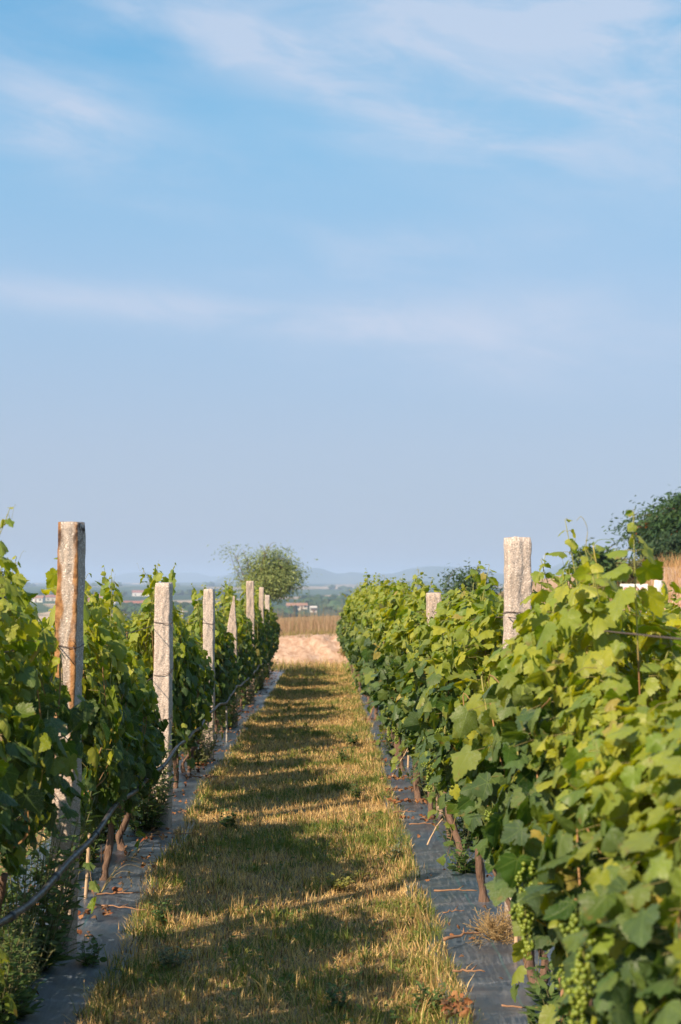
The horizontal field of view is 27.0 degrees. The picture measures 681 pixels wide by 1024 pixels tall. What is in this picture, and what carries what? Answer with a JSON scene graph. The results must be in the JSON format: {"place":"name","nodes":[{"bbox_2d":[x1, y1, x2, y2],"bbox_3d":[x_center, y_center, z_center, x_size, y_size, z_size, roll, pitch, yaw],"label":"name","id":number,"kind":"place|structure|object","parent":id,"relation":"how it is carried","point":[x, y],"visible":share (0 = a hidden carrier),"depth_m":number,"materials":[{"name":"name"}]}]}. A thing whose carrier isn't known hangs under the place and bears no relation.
{"place":"outdoors","nodes":[
{"label":"outdoors","id":0,"kind":"place"},
{"bbox_2d":[0,656,352,869],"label":"rough grass","id":1,"kind":"structure","parent":0,"point":[318,666],"depth_m":33.78,"materials":[{"name":"plant"}]},
{"bbox_2d":[88,572,371,582],"bbox_3d":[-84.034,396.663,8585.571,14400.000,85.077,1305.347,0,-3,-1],"label":"hills","id":2,"kind":"structure","parent":0,"point":[133,577],"depth_m":8235.91,"materials":[{"name":"blue"}]},
{"bbox_2d":[0,567,680,1023],"bbox_3d":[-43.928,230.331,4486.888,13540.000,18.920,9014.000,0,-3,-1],"label":"ground","id":3,"kind":"structure","parent":0,"point":[314,647],"depth_m":8.48,"materials":[{"name":"soil"}]},
{"bbox_2d":[0,684,19,834],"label":"grapevine","id":4,"kind":"object","parent":3,"relation":"on","point":[9,773],"visible":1,"depth_m":4.82,"materials":[{"name":"green plant"}]},
{"bbox_2d":[0,507,95,1016],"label":"grapevine","id":5,"kind":"object","parent":3,"relation":"on","point":[37,728],"visible":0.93,"depth_m":5.57,"materials":[{"name":"green plant"}]},
{"bbox_2d":[50,521,85,955],"bbox_3d":[-1.277,1.120,6.623,0.148,2.154,0.151,-1,-3,11],"label":"granite post","id":6,"kind":"object","parent":3,"relation":"on","point":[70,591],"visible":0.43,"depth_m":6.62,"materials":[{"name":"stone"}]},
{"bbox_2d":[2,558,144,913],"bbox_3d":[-1.391,1.135,7.465,0.738,2.111,1.081,0,-3,-1],"label":"grapevine","id":7,"kind":"object","parent":3,"relation":"on","point":[110,732],"visible":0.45,"depth_m":7.22,"materials":[{"name":"green plant"}]},
{"bbox_2d":[84,744,93,898],"bbox_3d":[-1.385,1.648,7.815,0.064,1.151,0.022,0,-3,-1],"label":"bamboo stake","id":8,"kind":"object","parent":3,"relation":"on","point":[87,875],"visible":0.22,"depth_m":7.79,"materials":[{"name":"wood"}]},
{"bbox_2d":[107,613,140,650],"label":"grapevine","id":9,"kind":"object","parent":3,"relation":"on","point":[125,625],"visible":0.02,"depth_m":24.14,"materials":[{"name":"green plant"}]},
{"bbox_2d":[81,565,168,880],"bbox_3d":[-1.416,1.274,8.376,0.751,1.933,1.083,0,-3,-1],"label":"grapevine","id":10,"kind":"object","parent":3,"relation":"on","point":[142,767],"visible":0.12,"depth_m":8.41,"materials":[{"name":"green plant"}]},
{"bbox_2d":[121,610,144,645],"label":"grapevine","id":11,"kind":"object","parent":3,"relation":"on","point":[135,616],"visible":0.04,"depth_m":26.04,"materials":[{"name":"green plant"}]},
{"bbox_2d":[115,641,168,850],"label":"grapevine","id":12,"kind":"object","parent":3,"relation":"on","point":[160,736],"visible":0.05,"depth_m":9.34,"materials":[{"name":"green plant"}]},
{"bbox_2d":[0,664,262,927],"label":"drip pipe","id":13,"kind":"object","parent":12,"relation":"attached to","point":[12,916],"visible":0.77,"depth_m":6.17,"materials":[{"name":"plastic"}]},
{"bbox_2d":[5,668,283,1023],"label":"mulch film","id":14,"kind":"object","parent":3,"relation":"on","point":[62,984],"visible":0.22,"depth_m":7.71,"materials":[{"name":"plastic"}]},
{"bbox_2d":[0,882,45,1023],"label":"weed plant","id":15,"kind":"object","parent":14,"relation":"on","point":[11,989],"visible":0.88,"depth_m":5.45,"materials":[{"name":"green plant"}]},
{"bbox_2d":[3,969,45,1018],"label":"weed plant","id":16,"kind":"object","parent":14,"relation":"on","point":[24,1009],"visible":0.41,"depth_m":5.61,"materials":[{"name":"green plant"}]},
{"bbox_2d":[0,848,63,971],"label":"weed plant","id":17,"kind":"object","parent":14,"relation":"on","point":[18,898],"visible":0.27,"depth_m":6.14,"materials":[{"name":"green plant"}]},
{"bbox_2d":[0,896,66,1002],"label":"weed plant","id":18,"kind":"object","parent":14,"relation":"on","point":[38,968],"visible":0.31,"depth_m":5.85,"materials":[{"name":"green plant"}]},
{"bbox_2d":[25,832,51,884],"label":"weed plant","id":19,"kind":"object","parent":14,"relation":"on","point":[35,859],"visible":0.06,"depth_m":8.24,"materials":[{"name":"green plant"}]},
{"bbox_2d":[0,784,101,972],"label":"weed plant","id":20,"kind":"object","parent":14,"relation":"on","point":[58,899],"visible":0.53,"depth_m":6.27,"materials":[{"name":"green plant"}]},
{"bbox_2d":[76,932,106,965],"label":"weed plant","id":21,"kind":"object","parent":14,"relation":"on","point":[88,958],"visible":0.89,"depth_m":6.45,"materials":[{"name":"green plant"}]},
{"bbox_2d":[79,798,105,867],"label":"weed plant","id":22,"kind":"object","parent":14,"relation":"on","point":[93,857],"visible":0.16,"depth_m":8.76,"materials":[{"name":"green plant"}]},
{"bbox_2d":[87,808,132,843],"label":"weed plant","id":23,"kind":"object","parent":14,"relation":"on","point":[106,826],"visible":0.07,"depth_m":9.54,"materials":[{"name":"green plant"}]},
{"bbox_2d":[100,853,156,892],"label":"grass stalk","id":24,"kind":"object","parent":14,"relation":"on","point":[109,880],"depth_m":7.98,"materials":[{"name":"plant"}]},
{"bbox_2d":[122,733,179,830],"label":"weed plant","id":25,"kind":"object","parent":14,"relation":"on","point":[148,819],"visible":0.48,"depth_m":10.08,"materials":[{"name":"green plant"}]},
{"bbox_2d":[131,826,180,860],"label":"grass stalk","id":26,"kind":"object","parent":14,"relation":"on","point":[159,843],"depth_m":9.02,"materials":[{"name":"plant"}]},
{"bbox_2d":[181,715,228,765],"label":"weed plant","id":27,"kind":"object","parent":14,"relation":"on","point":[198,757],"visible":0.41,"depth_m":14.25,"materials":[{"name":"green plant"}]},
{"bbox_2d":[216,684,250,728],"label":"weed plant","id":28,"kind":"object","parent":14,"relation":"on","point":[219,716],"visible":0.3,"depth_m":18.14,"materials":[{"name":"green plant"}]},
{"bbox_2d":[237,673,259,704],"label":"weed plant","id":29,"kind":"object","parent":14,"relation":"on","point":[248,700],"visible":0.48,"depth_m":22.42,"materials":[{"name":"green plant"}]},
{"bbox_2d":[254,653,270,690],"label":"weed plant","id":30,"kind":"object","parent":14,"relation":"on","point":[261,676],"visible":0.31,"depth_m":26.03,"materials":[{"name":"green plant"}]},
{"bbox_2d":[19,670,558,1019],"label":"leaf litter","id":31,"kind":"object","parent":14,"relation":"on","point":[458,1004],"visible":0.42,"depth_m":9.69,"materials":[{"name":"plant"}]},
{"bbox_2d":[148,896,173,921],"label":"weed plant","id":32,"kind":"object","parent":3,"relation":"on","point":[160,913],"visible":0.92,"depth_m":7.39,"materials":[{"name":"green plant"}]},
{"bbox_2d":[153,582,173,828],"bbox_3d":[-1.278,1.470,10.312,0.165,1.916,0.165,0,-3,5],"label":"granite post","id":33,"kind":"object","parent":3,"relation":"on","point":[163,651],"visible":0.66,"depth_m":10.30,"materials":[{"name":"stone"}]},
{"bbox_2d":[124,563,204,808],"bbox_3d":[-1.433,1.402,11.131,0.744,2.043,1.044,0,-3,-1],"label":"grapevine","id":34,"kind":"object","parent":3,"relation":"on","point":[185,657],"visible":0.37,"depth_m":10.89,"materials":[{"name":"green plant"}]},
{"bbox_2d":[156,942,191,968],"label":"weed plant","id":35,"kind":"object","parent":3,"relation":"on","point":[169,958],"visible":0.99,"depth_m":6.48,"materials":[{"name":"green plant"}]},
{"bbox_2d":[173,626,213,787],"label":"grapevine","id":36,"kind":"object","parent":3,"relation":"on","point":[203,703],"visible":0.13,"depth_m":12.35,"materials":[{"name":"green plant"}]},
{"bbox_2d":[178,617,218,771],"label":"grapevine","id":37,"kind":"object","parent":3,"relation":"on","point":[210,674],"visible":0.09,"depth_m":13.59,"materials":[{"name":"green plant"}]},
{"bbox_2d":[202,589,215,760],"bbox_3d":[-1.345,1.743,14.604,0.155,1.909,0.154,0,-3,3],"label":"granite post","id":38,"kind":"object","parent":3,"relation":"on","point":[209,622],"visible":0.55,"depth_m":14.60,"materials":[{"name":"stone"}]},
{"bbox_2d":[185,583,237,752],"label":"grapevine","id":39,"kind":"object","parent":3,"relation":"on","point":[223,649],"visible":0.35,"depth_m":15.17,"materials":[{"name":"green plant"}]},
{"bbox_2d":[212,806,242,827],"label":"weed plant","id":40,"kind":"object","parent":3,"relation":"on","point":[225,821],"visible":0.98,"depth_m":10.48,"materials":[{"name":"green plant"}]},
{"bbox_2d":[214,620,240,733],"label":"grapevine","id":41,"kind":"object","parent":3,"relation":"on","point":[232,698],"visible":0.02,"depth_m":17.53,"materials":[{"name":"green plant"}]},
{"bbox_2d":[215,598,241,725],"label":"grapevine","id":42,"kind":"object","parent":3,"relation":"on","point":[235,672],"visible":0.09,"depth_m":16.38,"materials":[{"name":"green plant"}]},
{"bbox_2d":[25,580,432,622],"bbox_3d":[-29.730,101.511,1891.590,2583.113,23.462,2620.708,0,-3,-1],"label":"woods","id":43,"kind":"object","parent":3,"relation":"on","point":[333,601],"visible":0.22,"depth_m":824.28,"materials":[{"name":"green plant"}]},
{"bbox_2d":[227,596,239,726],"bbox_3d":[-1.396,2.017,18.496,0.187,1.848,0.176,0,-3,-4],"label":"granite post","id":44,"kind":"object","parent":3,"relation":"on","point":[232,627],"visible":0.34,"depth_m":18.48,"materials":[{"name":"stone"}]},
{"bbox_2d":[216,578,254,704],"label":"grapevine","id":45,"kind":"object","parent":3,"relation":"on","point":[243,639],"visible":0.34,"depth_m":19.04,"materials":[{"name":"green plant"}]},
{"bbox_2d":[219,586,257,707],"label":"grapevine","id":46,"kind":"object","parent":3,"relation":"on","point":[248,623],"visible":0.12,"depth_m":20.50,"materials":[{"name":"green plant"}]},
{"bbox_2d":[239,654,257,706],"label":"grapevine","id":47,"kind":"object","parent":3,"relation":"on","point":[249,681],"visible":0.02,"depth_m":21.87,"materials":[{"name":"green plant"}]},
{"bbox_2d":[246,581,256,702],"bbox_3d":[-1.439,2.164,22.895,0.181,2.105,0.170,0,-3,-6],"label":"granite post","id":48,"kind":"object","parent":3,"relation":"on","point":[250,613],"visible":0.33,"depth_m":22.88,"materials":[{"name":"stone"}]},
{"bbox_2d":[239,574,267,692],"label":"grapevine","id":49,"kind":"object","parent":3,"relation":"on","point":[258,630],"visible":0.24,"depth_m":23.44,"materials":[{"name":"green plant"}]},
{"bbox_2d":[259,587,263,687],"bbox_3d":[-1.474,2.417,26.399,0.103,2.038,0.101,0,-3,-1],"label":"granite post","id":50,"kind":"object","parent":3,"relation":"on","point":[261,597],"visible":0.26,"depth_m":26.39,"materials":[{"name":"stone"}]},
{"bbox_2d":[254,609,269,682],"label":"grapevine","id":51,"kind":"object","parent":3,"relation":"on","point":[264,653],"visible":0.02,"depth_m":24.58,"materials":[{"name":"green plant"}]},
{"bbox_2d":[208,542,317,609],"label":"broadleaf tree","id":52,"kind":"object","parent":3,"relation":"on","point":[275,577],"visible":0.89,"depth_m":84.24,"materials":[{"name":"green plant"}]},
{"bbox_2d":[254,581,273,672],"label":"grapevine","id":53,"kind":"object","parent":3,"relation":"on","point":[268,636],"visible":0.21,"depth_m":27.00,"materials":[{"name":"green plant"}]},
{"bbox_2d":[264,596,279,666],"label":"grapevine","id":54,"kind":"object","parent":3,"relation":"on","point":[273,619],"visible":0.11,"depth_m":30.64,"materials":[{"name":"green plant"}]},
{"bbox_2d":[64,667,488,1023],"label":"path grass","id":55,"kind":"structure","parent":3,"relation":"on","point":[335,686],"depth_m":8.04,"materials":[{"name":"plant"}]},
{"bbox_2d":[313,871,354,890],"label":"weed plant","id":56,"kind":"object","parent":3,"relation":"on","point":[344,882],"visible":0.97,"depth_m":8.23,"materials":[{"name":"green plant"}]},
{"bbox_2d":[325,983,355,1010],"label":"weed plant","id":57,"kind":"object","parent":3,"relation":"on","point":[334,1001],"visible":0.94,"depth_m":5.81,"materials":[{"name":"green plant"}]},
{"bbox_2d":[339,585,366,684],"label":"grapevine","id":58,"kind":"object","parent":3,"relation":"on","point":[354,601],"visible":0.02,"depth_m":27.73,"materials":[{"name":"green plant"}]},
{"bbox_2d":[344,729,361,745],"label":"weed plant","id":59,"kind":"object","parent":3,"relation":"on","point":[352,740],"visible":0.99,"depth_m":16.48,"materials":[{"name":"green plant"}]},
{"bbox_2d":[345,783,362,797],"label":"weed plant","id":60,"kind":"object","parent":3,"relation":"on","point":[357,794],"visible":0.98,"depth_m":12.09,"materials":[{"name":"green plant"}]},
{"bbox_2d":[343,568,373,695],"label":"grapevine","id":61,"kind":"object","parent":3,"relation":"on","point":[362,589],"visible":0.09,"depth_m":24.85,"materials":[{"name":"green plant"}]},
{"bbox_2d":[345,617,378,713],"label":"grapevine","id":62,"kind":"object","parent":3,"relation":"on","point":[359,670],"visible":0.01,"depth_m":20.54,"materials":[{"name":"green plant"}]},
{"bbox_2d":[344,575,382,701],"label":"grapevine","id":63,"kind":"object","parent":3,"relation":"on","point":[354,618],"visible":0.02,"depth_m":21.72,"materials":[{"name":"green plant"}]},
{"bbox_2d":[347,588,384,683],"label":"grapevine","id":64,"kind":"object","parent":3,"relation":"on","point":[361,631],"visible":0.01,"depth_m":18.84,"materials":[{"name":"green plant"}]},
{"bbox_2d":[350,632,385,732],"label":"grapevine","id":65,"kind":"object","parent":3,"relation":"on","point":[355,658],"depth_m":17.52,"materials":[{"name":"green plant"}]},
{"bbox_2d":[347,572,395,718],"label":"grapevine","id":66,"kind":"object","parent":3,"relation":"on","point":[354,632],"visible":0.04,"depth_m":19.58,"materials":[{"name":"green plant"}]},
{"bbox_2d":[352,575,413,740],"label":"grapevine","id":67,"kind":"object","parent":3,"relation":"on","point":[369,616],"visible":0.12,"depth_m":16.58,"materials":[{"name":"green plant"}]},
{"bbox_2d":[356,574,411,747],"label":"grapevine","id":68,"kind":"object","parent":3,"relation":"on","point":[360,639],"visible":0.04,"depth_m":15.41,"materials":[{"name":"green plant"}]},
{"bbox_2d":[360,590,408,755],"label":"grapevine","id":69,"kind":"object","parent":3,"relation":"on","point":[363,660],"depth_m":14.71,"materials":[{"name":"green plant"}]},
{"bbox_2d":[373,712,406,756],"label":"weed plant","id":70,"kind":"object","parent":3,"relation":"on","point":[390,747],"visible":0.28,"depth_m":15.08,"materials":[{"name":"green plant"}]},
{"bbox_2d":[381,840,405,861],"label":"weed plant","id":71,"kind":"object","parent":3,"relation":"on","point":[397,853],"visible":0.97,"depth_m":9.12,"materials":[{"name":"green plant"}]},
{"bbox_2d":[361,566,428,770],"bbox_3d":[0.677,1.554,13.784,0.968,2.059,1.660,0,-3,-1],"label":"grapevine","id":72,"kind":"object","parent":3,"relation":"on","point":[396,600],"visible":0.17,"depth_m":13.68,"materials":[{"name":"green plant"}]},
{"bbox_2d":[364,585,425,778],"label":"grapevine","id":73,"kind":"object","parent":3,"relation":"on","point":[388,723],"visible":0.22,"depth_m":12.71,"materials":[{"name":"green plant"}]},
{"bbox_2d":[382,612,435,819],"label":"grapevine","id":74,"kind":"object","parent":3,"relation":"on","point":[399,697],"visible":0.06,"depth_m":10.77,"materials":[{"name":"green plant"}]},
{"bbox_2d":[369,577,449,798],"bbox_3d":[0.742,1.500,11.797,1.016,1.921,1.631,0,-3,-1],"label":"grapevine","id":75,"kind":"object","parent":3,"relation":"on","point":[406,627],"visible":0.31,"depth_m":11.62,"materials":[{"name":"green plant"}]},
{"bbox_2d":[391,654,453,839],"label":"grapevine","id":76,"kind":"object","parent":3,"relation":"on","point":[401,709],"visible":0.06,"depth_m":9.65,"materials":[{"name":"green plant"}]},
{"bbox_2d":[411,980,448,1015],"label":"weed plant","id":77,"kind":"object","parent":3,"relation":"on","point":[425,997],"visible":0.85,"depth_m":5.76,"materials":[{"name":"green plant"}]},
{"bbox_2d":[190,550,680,637],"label":"dry grass","id":78,"kind":"structure","parent":3,"relation":"on","point":[318,624],"depth_m":39.87,"materials":[{"name":"plant"}]},
{"bbox_2d":[426,592,444,814],"bbox_3d":[0.773,1.548,11.042,0.209,1.849,0.132,0,-3,-5],"label":"granite post","id":79,"kind":"object","parent":3,"relation":"on","point":[433,599],"visible":0.12,"depth_m":11.03,"materials":[{"name":"stone"}]},
{"bbox_2d":[395,561,503,867],"bbox_3d":[0.850,1.282,8.815,0.982,1.980,1.590,0,-3,-1],"label":"grapevine","id":80,"kind":"object","parent":3,"relation":"on","point":[411,669],"visible":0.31,"depth_m":8.73,"materials":[{"name":"green plant"}]},
{"bbox_2d":[353,674,560,1023],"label":"mulch film","id":81,"kind":"object","parent":3,"relation":"on","point":[491,989],"visible":0.12,"depth_m":7.41,"materials":[{"name":"plastic"}]},
{"bbox_2d":[398,759,427,796],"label":"weed plant","id":82,"kind":"object","parent":81,"relation":"on","point":[423,785],"visible":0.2,"depth_m":11.92,"materials":[{"name":"green plant"}]},
{"bbox_2d":[433,788,472,847],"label":"weed plant","id":83,"kind":"object","parent":81,"relation":"on","point":[464,833],"visible":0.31,"depth_m":9.46,"materials":[{"name":"green plant"}]},
{"bbox_2d":[443,927,483,940],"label":"fallen twig","id":84,"kind":"object","parent":81,"relation":"on","point":[453,936],"visible":0.98,"depth_m":6.84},
{"bbox_2d":[446,837,484,873],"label":"weed plant","id":85,"kind":"object","parent":81,"relation":"on","point":[466,867],"visible":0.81,"depth_m":8.58,"materials":[{"name":"green plant"}]},
{"bbox_2d":[461,905,520,948],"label":"dry bush","id":86,"kind":"object","parent":81,"relation":"on","point":[502,927],"visible":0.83,"depth_m":6.89,"materials":[{"name":"plant"}]},
{"bbox_2d":[524,952,559,1005],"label":"weed plant","id":87,"kind":"object","parent":81,"relation":"on","point":[547,975],"visible":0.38,"depth_m":5.82,"materials":[{"name":"green plant"}]},
{"bbox_2d":[518,977,596,1023],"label":"weed plant","id":88,"kind":"object","parent":81,"relation":"on","point":[532,1016],"visible":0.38,"depth_m":5.30,"materials":[{"name":"green plant"}]},
{"bbox_2d":[423,557,503,603],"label":"bush","id":89,"kind":"object","parent":3,"relation":"on","point":[468,582],"visible":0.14,"depth_m":25.87,"materials":[{"name":"green plant"}]},
{"bbox_2d":[402,579,544,901],"bbox_3d":[0.875,1.280,7.880,1.016,1.859,1.966,0,-3,-1],"label":"grapevine","id":90,"kind":"object","parent":3,"relation":"on","point":[451,662],"visible":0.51,"depth_m":7.57,"materials":[{"name":"green plant"}]},
{"bbox_2d":[449,552,575,1002],"bbox_3d":[0.896,1.130,6.054,0.936,1.941,1.631,0,-3,-1],"label":"grapevine","id":91,"kind":"object","parent":3,"relation":"on","point":[472,718],"visible":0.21,"depth_m":5.89,"materials":[{"name":"green plant"}]},
{"bbox_2d":[502,536,531,936],"bbox_3d":[0.902,1.172,7.047,0.172,2.100,0.172,0,-3,-8],"label":"granite post","id":92,"kind":"object","parent":3,"relation":"on","point":[517,573],"visible":0.2,"depth_m":7.05,"materials":[{"name":"stone"}]},
{"bbox_2d":[425,611,680,639],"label":"trellis wire","id":93,"kind":"object","parent":92,"relation":"attached to","point":[622,632],"visible":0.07,"depth_m":4.16,"materials":[{"name":"metal"}]},
{"bbox_2d":[450,507,680,1023],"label":"grapevine","id":94,"kind":"object","parent":3,"relation":"on","point":[527,691],"visible":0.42,"depth_m":4.80,"materials":[{"name":"green plant"}]},
{"bbox_2d":[484,651,680,1023],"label":"grapevine","id":95,"kind":"object","parent":3,"relation":"on","point":[581,768],"visible":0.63,"depth_m":4.07,"materials":[{"name":"green plant"}]},
{"bbox_2d":[564,540,630,588],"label":"bush","id":96,"kind":"object","parent":3,"relation":"on","point":[606,563],"visible":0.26,"depth_m":39.70,"materials":[{"name":"green plant"}]},
{"bbox_2d":[523,702,680,1023],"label":"grapevine","id":97,"kind":"object","parent":3,"relation":"on","point":[618,890],"visible":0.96,"depth_m":3.16,"materials":[{"name":"green plant"}]},
{"bbox_2d":[620,584,647,612],"bbox_3d":[6.417,2.400,30.998,0.600,1.658,0.072,0,-3,3],"label":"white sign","id":98,"kind":"object","parent":3,"relation":"on","point":[625,586],"visible":0.24,"depth_m":31.01,"materials":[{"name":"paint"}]},
{"bbox_2d":[589,487,680,560],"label":"broadleaf tree","id":99,"kind":"object","parent":3,"relation":"on","point":[667,514],"visible":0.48,"depth_m":49.64,"materials":[{"name":"green plant"}]},
{"bbox_2d":[610,547,669,585],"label":"bush","id":100,"kind":"object","parent":3,"relation":"on","point":[631,564],"visible":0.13,"depth_m":42.73,"materials":[{"name":"green plant"}]},
{"bbox_2d":[605,851,680,1023],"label":"grapevine","id":101,"kind":"object","parent":3,"relation":"on","point":[661,868],"visible":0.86,"depth_m":2.64,"materials":[{"name":"green plant"}]},
{"bbox_2d":[623,590,680,674],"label":"grapevine","id":102,"kind":"object","parent":3,"relation":"on","point":[669,606],"visible":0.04,"depth_m":13.84,"materials":[{"name":"green plant"}]},
{"bbox_2d":[635,521,680,566],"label":"bush","id":103,"kind":"object","parent":3,"relation":"on","point":[672,543],"visible":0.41,"depth_m":46.65,"materials":[{"name":"green plant"}]},
{"bbox_2d":[641,587,680,681],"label":"grapevine","id":104,"kind":"object","parent":3,"relation":"on","point":[677,610],"visible":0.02,"depth_m":13.21,"materials":[{"name":"green plant"}]},
{"bbox_2d":[0,0,680,582],"label":"sky","id":105,"kind":"structure","parent":0,"point":[378,286],"materials":[{"name":"blue"}]},
{"bbox_2d":[213,563,572,583],"bbox_3d":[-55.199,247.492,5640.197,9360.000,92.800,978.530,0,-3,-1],"label":"hills","id":106,"kind":"structure","parent":0,"point":[324,576],"depth_m":5431.91,"materials":[{"name":"blue"}]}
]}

